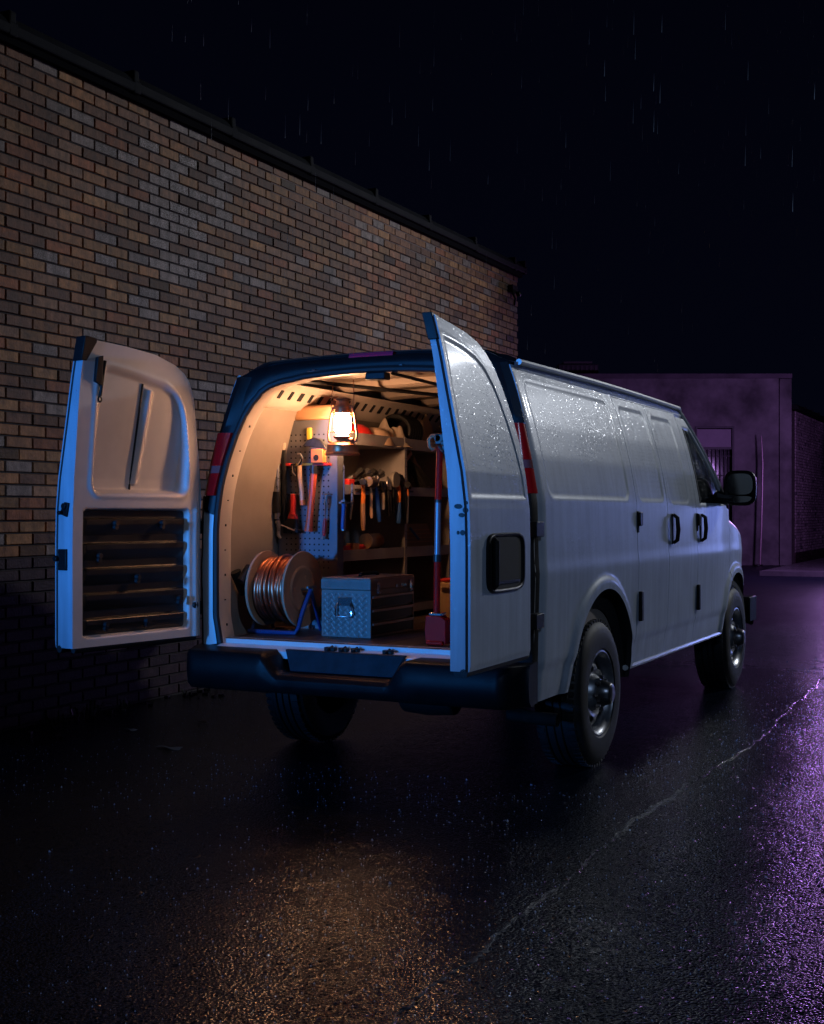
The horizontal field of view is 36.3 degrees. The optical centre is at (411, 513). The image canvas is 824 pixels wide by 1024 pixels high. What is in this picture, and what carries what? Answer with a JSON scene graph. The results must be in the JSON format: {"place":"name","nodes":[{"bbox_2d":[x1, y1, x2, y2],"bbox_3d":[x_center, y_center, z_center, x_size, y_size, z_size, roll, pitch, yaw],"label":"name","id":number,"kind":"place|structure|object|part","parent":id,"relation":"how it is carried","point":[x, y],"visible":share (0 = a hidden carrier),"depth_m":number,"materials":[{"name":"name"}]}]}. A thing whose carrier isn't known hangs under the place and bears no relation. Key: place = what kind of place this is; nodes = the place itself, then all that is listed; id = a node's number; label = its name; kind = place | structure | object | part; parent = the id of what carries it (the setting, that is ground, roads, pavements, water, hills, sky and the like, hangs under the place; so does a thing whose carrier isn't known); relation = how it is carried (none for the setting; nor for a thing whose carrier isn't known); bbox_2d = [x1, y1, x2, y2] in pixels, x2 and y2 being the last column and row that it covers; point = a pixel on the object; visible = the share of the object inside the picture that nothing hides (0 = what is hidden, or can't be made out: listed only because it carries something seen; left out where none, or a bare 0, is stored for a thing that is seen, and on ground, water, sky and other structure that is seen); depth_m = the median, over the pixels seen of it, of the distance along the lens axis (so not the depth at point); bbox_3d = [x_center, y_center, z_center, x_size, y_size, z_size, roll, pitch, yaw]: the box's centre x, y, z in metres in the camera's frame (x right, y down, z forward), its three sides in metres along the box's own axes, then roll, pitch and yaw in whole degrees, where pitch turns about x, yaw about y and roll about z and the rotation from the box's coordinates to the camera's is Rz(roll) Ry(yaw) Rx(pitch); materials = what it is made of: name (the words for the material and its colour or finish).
{"place":"outdoors","nodes":[
{"label":"outdoors","id":0,"kind":"place"},
{"bbox_2d":[0,565,823,1023],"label":"asphalt ground","id":1,"kind":"structure","parent":0,"point":[88,825],"depth_m":4.82,"materials":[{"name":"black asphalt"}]},
{"bbox_2d":[68,700,107,720],"bbox_3d":[-2.096,1.270,8.143,0.224,0.124,0.365,0,0,26],"label":"weed","id":2,"kind":"object","parent":1,"relation":"on","point":[87,711],"visible":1,"depth_m":8.15,"materials":[{"name":"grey plant"}]},
{"bbox_2d":[0,688,223,735],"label":"gravel","id":3,"kind":"structure","parent":1,"relation":"on","point":[110,711],"depth_m":8.39,"materials":[{"name":"grey gravel"}]},
{"bbox_2d":[154,745,181,749],"bbox_3d":[-1.378,1.325,7.119,0.173,0.013,0.056,0,0,31],"label":"litter scrap","id":4,"kind":"object","parent":1,"relation":"on","point":[175,748],"visible":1,"depth_m":7.09,"materials":[{"name":"grey paper"}]},
{"bbox_2d":[178,689,202,695],"bbox_3d":[-1.603,1.307,9.188,0.251,0.050,0.179,0,0,4],"label":"weed","id":5,"kind":"object","parent":1,"relation":"on","point":[189,692],"visible":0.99,"depth_m":9.18,"materials":[{"name":"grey plant"}]},
{"bbox_2d":[0,10,526,730],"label":"brick building","id":6,"kind":"structure","parent":1,"relation":"on","point":[124,220],"depth_m":8.96,"materials":[{"name":"brick"}]},
{"bbox_2d":[508,284,520,304],"bbox_3d":[1.236,-2.616,15.072,0.110,0.234,0.170,0,0,26],"label":"wall bracket","id":7,"kind":"object","parent":6,"relation":"attached to","point":[512,289],"depth_m":15.04,"materials":[{"name":"black plastic"}]},
{"bbox_2d":[52,312,756,766],"bbox_3d":[0.705,0.257,8.140,2.380,2.156,6.193,0,0,26],"label":"cargo van","id":8,"kind":"object","parent":1,"relation":"on","point":[594,546],"visible":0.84,"depth_m":6.30,"materials":[{"name":"white paint"}]},
{"bbox_3d":[-1.331,-0.082,6.213,0.231,1.476,0.949,0,0,36],"label":"rear door","id":9,"kind":"part","parent":8,"relation":"part of","materials":[{"name":"white paint"}]},
{"bbox_2d":[231,564,249,595],"bbox_3d":[-0.893,0.359,6.788,0.120,0.173,0.234,0,0,26],"label":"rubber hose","id":10,"kind":"object","parent":8,"relation":"attached to","point":[238,577],"visible":0.61,"depth_m":6.73,"materials":[{"name":"black rubber"}]},
{"bbox_2d":[273,464,281,538],"bbox_3d":[-0.771,-0.168,7.124,0.077,0.629,0.054,0,0,26],"label":"bar clamp","id":11,"kind":"object","parent":8,"relation":"hanging from","point":[277,509],"visible":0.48,"depth_m":7.10,"materials":[{"name":"metal"}]},
{"bbox_2d":[245,550,321,634],"bbox_3d":[-0.682,0.424,6.795,0.345,0.444,0.410,0,0,26],"label":"copper tube reel","id":12,"kind":"object","parent":8,"relation":"on","point":[286,588],"visible":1,"depth_m":6.70,"materials":[{"name":"orange metal"}]},
{"bbox_2d":[325,380,359,455],"bbox_3d":[-0.376,-0.520,6.810,0.195,0.407,0.192,0,0,26],"label":"hurricane lantern","id":13,"kind":"object","parent":8,"relation":"hanging from","point":[344,444],"visible":1,"depth_m":6.77,"materials":[{"name":"metal"}]},
{"bbox_2d":[278,419,449,628],"bbox_3d":[-0.110,0.061,8.044,0.391,1.172,2.152,0,0,26],"label":"tool shelf","id":14,"kind":"object","parent":8,"relation":"on","point":[394,554],"visible":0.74,"depth_m":7.75,"materials":[{"name":"wood"}]},
{"bbox_2d":[281,443,286,532],"bbox_3d":[-0.730,-0.178,7.115,0.040,0.581,0.041,0,0,-41],"label":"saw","id":15,"kind":"object","parent":14,"relation":"hanging from","point":[284,488],"visible":0.94,"depth_m":7.10,"materials":[{"name":"plastic"}]},
{"bbox_2d":[292,453,305,505],"bbox_3d":[-0.637,-0.192,7.062,0.087,0.298,0.034,0,0,26],"label":"claw hammer","id":16,"kind":"object","parent":14,"relation":"hanging from","point":[297,473],"visible":1,"depth_m":7.05,"materials":[{"name":"brown wood"}]},
{"bbox_2d":[286,463,332,494],"bbox_3d":[-0.606,-0.193,7.065,0.350,0.182,0.043,0,0,26],"label":"tool rail","id":17,"kind":"object","parent":14,"relation":"attached to","point":[309,464],"visible":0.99,"depth_m":7.03,"materials":[{"name":"red metal"}]},
{"bbox_2d":[281,494,300,532],"bbox_3d":[-0.682,0.002,7.088,0.121,0.219,0.042,0,0,26],"label":"scraper","id":18,"kind":"object","parent":17,"relation":"hanging from","point":[291,522],"visible":1,"depth_m":7.07,"materials":[{"name":"red plastic"}]},
{"bbox_2d":[303,437,326,531],"bbox_3d":[-0.544,-0.161,7.005,0.152,0.527,0.049,0,0,26],"label":"hatchet","id":19,"kind":"object","parent":17,"relation":"hanging from","point":[318,455],"visible":1,"depth_m":6.99,"materials":[{"name":"red"}]},
{"bbox_2d":[322,496,327,538],"bbox_3d":[-0.484,0.022,6.997,0.040,0.241,0.024,0,0,26],"label":"screwdriver","id":20,"kind":"object","parent":17,"relation":"hanging from","point":[324,519],"visible":1,"depth_m":6.99,"materials":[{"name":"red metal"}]},
{"bbox_2d":[307,428,311,439],"bbox_3d":[-0.577,-0.447,7.065,0.030,0.070,0.018,0,0,26],"label":"spirit vial","id":21,"kind":"object","parent":14,"relation":"attached to","point":[309,433],"visible":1,"depth_m":7.05,"materials":[{"name":"yellow plastic"}]},
{"bbox_2d":[295,405,335,420],"bbox_3d":[-0.511,-0.568,7.156,0.266,0.085,0.197,0,0,26],"label":"storage case","id":22,"kind":"object","parent":14,"relation":"on","point":[315,412],"visible":0.5,"depth_m":7.07,"materials":[{"name":"brown plastic"}]},
{"bbox_2d":[339,465,353,530],"bbox_3d":[-0.364,-0.085,7.043,0.036,0.366,0.151,0,0,26],"label":"bench clamp","id":23,"kind":"object","parent":14,"relation":"hanging from","point":[343,502],"visible":1,"depth_m":7.01,"materials":[{"name":"metal"}]},
{"bbox_2d":[345,479,353,484],"bbox_3d":[-0.368,-0.178,7.241,0.050,0.042,0.070,0,0,26],"label":"box","id":24,"kind":"object","parent":14,"relation":"on","point":[349,481],"visible":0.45,"depth_m":7.21,"materials":[{"name":"red plastic"}]},
{"bbox_2d":[343,543,365,549],"bbox_3d":[-0.340,0.192,7.236,0.055,0.042,0.275,0,0,26],"label":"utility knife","id":25,"kind":"object","parent":14,"relation":"on","point":[351,546],"visible":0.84,"depth_m":7.20,"materials":[{"name":"red plastic"}]},
{"bbox_2d":[345,467,365,479],"bbox_3d":[-0.355,-0.215,7.271,0.195,0.105,0.082,0,0,-17],"label":"spanner","id":26,"kind":"object","parent":14,"relation":"on","point":[359,472],"visible":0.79,"depth_m":7.28,"materials":[{"name":"metal"}]},
{"bbox_2d":[360,478,366,529],"bbox_3d":[-0.277,-0.051,7.228,0.040,0.297,0.146,0,0,2],"label":"claw hammer","id":27,"kind":"object","parent":14,"relation":"hanging from","point":[363,481],"visible":1,"depth_m":7.21,"materials":[{"name":"orange wood"}]},
{"bbox_2d":[354,468,372,482],"bbox_3d":[-0.319,-0.215,7.342,0.195,0.105,0.082,0,0,-17],"label":"spanner","id":28,"kind":"object","parent":14,"relation":"on","point":[368,472],"visible":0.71,"depth_m":7.35,"materials":[{"name":"metal"}]},
{"bbox_2d":[351,421,377,444],"bbox_3d":[-0.341,-0.476,7.451,0.290,0.141,0.348,0,0,26],"label":"hard hat","id":29,"kind":"object","parent":14,"relation":"on","point":[363,429],"visible":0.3,"depth_m":7.38,"materials":[{"name":"red plastic"}]},
{"bbox_2d":[354,468,378,483],"bbox_3d":[-0.284,-0.215,7.414,0.195,0.105,0.082,0,0,-17],"label":"spanner","id":30,"kind":"object","parent":14,"relation":"on","point":[374,471],"visible":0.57,"depth_m":7.41,"materials":[{"name":"metal"}]},
{"bbox_2d":[354,469,384,484],"bbox_3d":[-0.248,-0.215,7.486,0.195,0.105,0.082,0,0,-17],"label":"spanner","id":31,"kind":"object","parent":14,"relation":"on","point":[381,472],"visible":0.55,"depth_m":7.49,"materials":[{"name":"metal"}]},
{"bbox_2d":[359,533,383,548],"bbox_3d":[-0.243,0.166,7.559,0.094,0.094,0.150,0,0,26],"label":"twine spool","id":32,"kind":"object","parent":14,"relation":"on","point":[375,540],"visible":0.94,"depth_m":7.51,"materials":[{"name":"brown fabric"}]},
{"bbox_2d":[364,477,378,517],"bbox_3d":[-0.239,-0.093,7.300,0.060,0.241,0.123,0,0,15],"label":"mallet","id":33,"kind":"object","parent":14,"relation":"hanging from","point":[372,482],"visible":0.91,"depth_m":7.30,"materials":[{"name":"brown"}]},
{"bbox_2d":[372,475,380,521],"bbox_3d":[-0.206,-0.086,7.370,0.027,0.273,0.085,0,0,26],"label":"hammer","id":34,"kind":"object","parent":14,"relation":"hanging from","point":[377,504],"visible":0.79,"depth_m":7.37,"materials":[{"name":"blue"}]},
{"bbox_2d":[369,427,393,445],"bbox_3d":[-0.230,-0.464,7.608,0.260,0.115,0.286,0,0,26],"label":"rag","id":35,"kind":"object","parent":14,"relation":"on","point":[381,432],"visible":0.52,"depth_m":7.54,"materials":[{"name":"beige fabric"}]},
{"bbox_2d":[355,489,413,492],"bbox_3d":[-0.159,-0.136,7.494,0.017,0.012,0.720,0,0,26],"label":"hook rail","id":36,"kind":"object","parent":14,"relation":"attached to","point":[411,491],"visible":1,"depth_m":7.41,"materials":[{"name":"metal"}]},
{"bbox_2d":[379,481,385,509],"bbox_3d":[-0.173,-0.107,7.435,0.027,0.170,0.060,0,0,26],"label":"hammer","id":37,"kind":"object","parent":36,"relation":"hanging from","point":[382,485],"visible":1,"depth_m":7.42,"materials":[{"name":"beige wood"}]},
{"bbox_2d":[386,477,391,514],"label":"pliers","id":38,"kind":"object","parent":36,"relation":"hanging from","point":[389,497],"visible":1,"depth_m":7.49,"materials":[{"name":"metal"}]},
{"bbox_2d":[391,486,396,513],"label":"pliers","id":39,"kind":"object","parent":36,"relation":"hanging from","point":[394,500],"visible":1,"depth_m":7.55,"materials":[{"name":"black plastic"}]},
{"bbox_2d":[400,475,406,518],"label":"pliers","id":40,"kind":"object","parent":36,"relation":"hanging from","point":[403,499],"visible":1,"depth_m":7.67,"materials":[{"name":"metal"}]},
{"bbox_2d":[404,481,410,523],"bbox_3d":[-0.026,-0.065,7.734,0.041,0.260,0.146,0,0,2],"label":"hammer","id":41,"kind":"object","parent":36,"relation":"hanging from","point":[407,484],"visible":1,"depth_m":7.71,"materials":[{"name":"black"}]},
{"bbox_2d":[390,471,399,487],"bbox_3d":[-0.102,-0.203,7.561,0.024,0.100,0.100,0,0,26],"label":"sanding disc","id":42,"kind":"object","parent":14,"relation":"hanging from","point":[395,479],"visible":1,"depth_m":7.54,"materials":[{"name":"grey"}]},
{"bbox_2d":[379,418,413,448],"bbox_3d":[-0.141,-0.498,7.787,0.264,0.188,0.220,0,0,26],"label":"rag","id":43,"kind":"object","parent":14,"relation":"on","point":[398,432],"visible":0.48,"depth_m":7.75,"materials":[{"name":"beige fabric"}]},
{"bbox_2d":[395,474,401,522],"bbox_3d":[-0.083,-0.090,7.619,0.035,0.300,0.060,0,0,26],"label":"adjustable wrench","id":44,"kind":"object","parent":14,"relation":"hanging from","point":[398,511],"visible":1,"depth_m":7.61,"materials":[{"name":"silver metal"}]},
{"bbox_2d":[380,414,422,439],"bbox_3d":[-0.072,-0.513,7.993,0.238,0.228,0.210,0,0,26],"label":"air hose","id":45,"kind":"object","parent":14,"relation":"on","point":[414,428],"visible":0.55,"depth_m":7.93,"materials":[{"name":"rubber"}]},
{"bbox_2d":[407,450,433,486],"bbox_3d":[0.017,-0.281,7.961,0.292,0.232,0.103,0,0,-42],"label":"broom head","id":46,"kind":"object","parent":14,"relation":"on","point":[421,478],"visible":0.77,"depth_m":7.95},
{"bbox_2d":[420,413,434,441],"bbox_3d":[0.078,-0.534,8.315,0.289,0.261,0.374,0,0,26],"label":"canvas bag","id":47,"kind":"object","parent":14,"relation":"on","point":[428,431],"visible":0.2,"depth_m":8.26,"materials":[{"name":"brown fabric"}]},
{"bbox_2d":[321,570,413,637],"bbox_3d":[-0.231,0.478,6.759,0.312,0.334,0.536,0,0,26],"label":"steel toolbox","id":48,"kind":"object","parent":8,"relation":"on","point":[370,604],"visible":1,"depth_m":6.58,"materials":[{"name":"grey"}]},
{"bbox_2d":[425,433,449,645],"bbox_3d":[0.134,0.125,6.147,0.147,1.036,0.091,0,0,26],"label":"shovel","id":49,"kind":"object","parent":8,"relation":"on","point":[437,627],"visible":0.87,"depth_m":6.15,"materials":[{"name":"red paint"}]},
{"bbox_3d":[0.344,-0.079,5.415,0.243,1.469,0.884,0,0,26],"label":"rear door","id":50,"kind":"part","parent":8,"relation":"part of","materials":[{"name":"white paint"}]},
{"bbox_3d":[1.361,0.095,7.509,0.207,1.535,0.703,0,0,26],"label":"cargo door","id":51,"kind":"part","parent":8,"relation":"part of","materials":[{"name":"white paint"}]},
{"bbox_3d":[1.685,0.095,8.127,0.235,1.535,0.768,0,0,26],"label":"cargo door","id":52,"kind":"part","parent":8,"relation":"part of","materials":[{"name":"white paint"}]},
{"bbox_3d":[2.086,0.105,8.925,0.227,1.515,1.095,0,0,26],"label":"cab door","id":53,"kind":"part","parent":8,"relation":"part of","materials":[{"name":"white paint"}]},
{"bbox_2d":[391,677,823,1023],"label":"road seam","id":54,"kind":"object","parent":1,"relation":"on","point":[625,826],"visible":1,"depth_m":4.80,"materials":[{"name":"grey asphalt"}]},
{"bbox_2d":[578,374,791,564],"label":"warehouse","id":55,"kind":"structure","parent":1,"relation":"on","point":[732,419],"depth_m":32.30,"materials":[{"name":"concrete"}]},
{"bbox_2d":[555,361,597,373],"bbox_3d":[4.332,-3.778,33.198,1.050,0.380,1.015,0,0,0],"label":"rooftop unit","id":56,"kind":"object","parent":55,"relation":"on","point":[581,367],"visible":0.59,"depth_m":32.70,"materials":[{"name":"grey metal"}]},
{"bbox_2d":[695,426,733,523],"bbox_3d":[7.777,-0.978,32.385,1.000,2.520,0.270,0,0,0],"label":"door","id":57,"kind":"structure","parent":55,"relation":"in","point":[719,457],"depth_m":32.40,"materials":[{"name":"purple"}]},
{"bbox_2d":[753,436,763,565],"bbox_3d":[8.759,-0.318,31.797,0.248,3.302,0.240,0,0,26],"label":"leaning pole","id":58,"kind":"object","parent":1,"relation":"on","point":[761,520],"visible":1,"depth_m":31.78,"materials":[{"name":"metal"}]},
{"bbox_2d":[792,405,823,563],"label":"brick building","id":59,"kind":"structure","parent":1,"relation":"on","point":[807,485],"depth_m":34.32,"materials":[{"name":"brick"}]},
{"bbox_2d":[0,0,823,415],"label":"sky","id":60,"kind":"structure","parent":0,"point":[488,138],"materials":[{"name":"black"}]},
{"bbox_2d":[407,456,430,487],"bbox_3d":[0.011,-0.265,8.158,0.265,0.221,0.287,0,0,26],"label":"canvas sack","id":61,"kind":"object","parent":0,"point":[410,479],"visible":0.29,"depth_m":8.07,"materials":[{"name":"brown fabric"}]},
{"bbox_2d":[407,524,433,546],"bbox_3d":[-0.065,0.140,8.118,0.300,0.146,0.480,0,0,26],"label":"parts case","id":62,"kind":"object","parent":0,"point":[418,534],"visible":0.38,"depth_m":8.12,"materials":[{"name":"brown plastic"}]},
{"bbox_2d":[440,582,449,618],"bbox_3d":[0.367,0.523,7.372,0.340,0.243,0.330,0,0,26],"label":"cardboard box","id":63,"kind":"object","parent":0,"point":[444,596],"visible":0.01,"depth_m":7.27,"materials":[{"name":"brown cardboard"}]},
{"bbox_2d":[440,577,449,581],"bbox_3d":[0.359,0.383,7.310,0.342,0.030,0.329,0,0,26],"label":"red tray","id":64,"kind":"object","parent":63,"relation":"on","point":[445,580],"visible":0.05,"depth_m":7.22,"materials":[{"name":"red plastic"}]},
{"bbox_2d":[179,0,820,330],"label":"rain","id":65,"kind":"object","parent":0,"point":[541,113],"visible":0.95,"depth_m":9.24,"materials":[{"name":"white liquid"}]},
{"bbox_2d":[760,558,823,576],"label":"pavement","id":66,"kind":"structure","parent":0,"point":[813,568],"depth_m":27.11,"materials":[{"name":"concrete"}]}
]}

